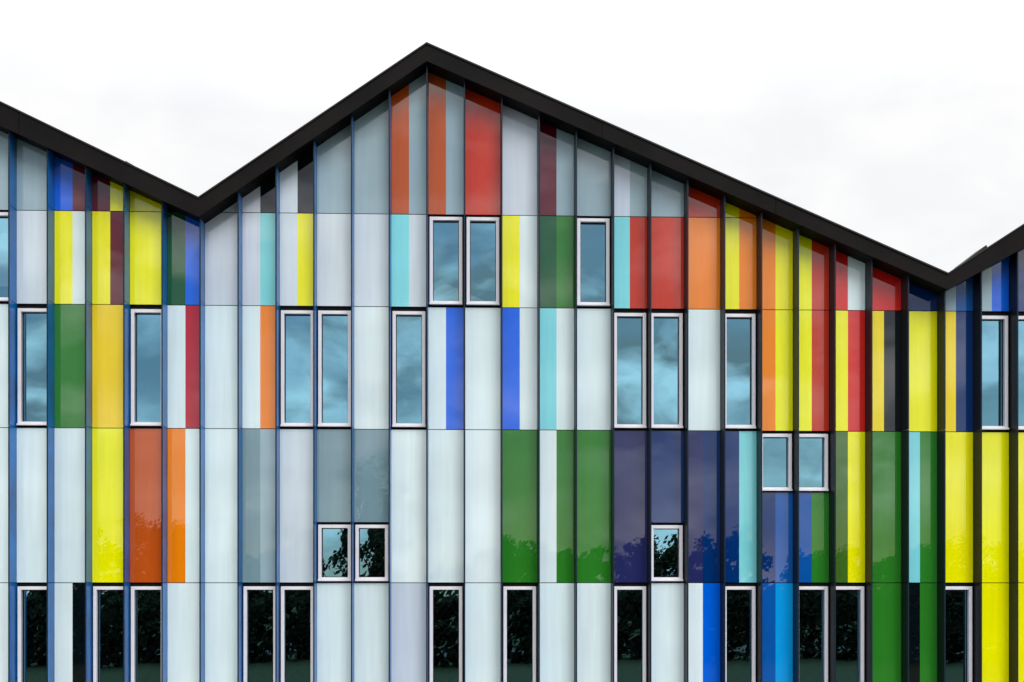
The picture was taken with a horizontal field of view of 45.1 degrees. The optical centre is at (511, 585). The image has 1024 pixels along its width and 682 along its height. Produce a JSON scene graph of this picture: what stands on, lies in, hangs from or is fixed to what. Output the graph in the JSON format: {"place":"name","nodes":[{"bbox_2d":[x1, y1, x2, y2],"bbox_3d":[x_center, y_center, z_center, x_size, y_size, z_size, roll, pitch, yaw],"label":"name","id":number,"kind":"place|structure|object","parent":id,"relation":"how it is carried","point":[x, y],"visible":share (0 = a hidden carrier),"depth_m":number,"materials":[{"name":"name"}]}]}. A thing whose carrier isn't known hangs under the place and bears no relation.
{"place":"outdoors","nodes":[
{"label":"outdoors","id":0,"kind":"place"},
{"bbox_2d":[0,0,1023,271],"label":"sky","id":1,"kind":"structure","parent":0,"point":[898,124],"materials":[{"name":"white"}]},
{"label":"ground","id":2,"kind":"structure","parent":0,"visible":0},
{"bbox_3d":[-0.411,-2.629,26.817,31.103,10.758,13.370,0,0,-2],"label":"interior structure","id":3,"kind":"object","parent":2,"relation":"on","visible":0},
{"bbox_2d":[0,62,1019,294],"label":"roof","id":4,"kind":"structure","parent":3,"relation":"on","point":[307,148],"depth_m":19.82,"materials":[{"name":"black metal"}]},
{"bbox_2d":[0,44,1023,289],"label":"roof fascia","id":5,"kind":"structure","parent":4,"relation":"attached to","point":[114,168],"depth_m":19.57,"materials":[{"name":"black metal"}]},
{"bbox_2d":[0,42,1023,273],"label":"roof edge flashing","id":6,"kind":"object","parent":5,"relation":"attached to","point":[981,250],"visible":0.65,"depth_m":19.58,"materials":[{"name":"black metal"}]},
{"bbox_3d":[-0.175,2.595,20.056,31.103,0.310,0.140,0,0,-2],"label":"plinth","id":7,"kind":"object","parent":2,"relation":"on","visible":0},
{"bbox_2d":[0,104,1023,681],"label":"facade backing","id":8,"kind":"object","parent":7,"relation":"on","point":[348,308],"visible":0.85,"depth_m":20.02,"materials":[{"name":"black metal"}]},
{"bbox_2d":[0,72,1023,681],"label":"facade panels","id":9,"kind":"object","parent":8,"relation":"attached to","point":[444,380],"visible":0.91,"depth_m":20.00,"materials":[{"name":"multicoloured glass"}]},
{"bbox_2d":[0,212,1023,681],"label":"window frames","id":10,"kind":"structure","parent":8,"relation":"attached to","point":[422,424],"depth_m":19.98,"materials":[{"name":"metal"}]},
{"bbox_2d":[0,218,1023,681],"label":"window panes","id":11,"kind":"object","parent":10,"relation":"in","point":[148,602],"visible":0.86,"depth_m":20.05,"materials":[{"name":"glass"}]},
{"bbox_2d":[8,64,1017,681],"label":"vertical fins","id":12,"kind":"object","parent":8,"relation":"attached to","point":[12,432],"visible":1,"depth_m":19.81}
]}

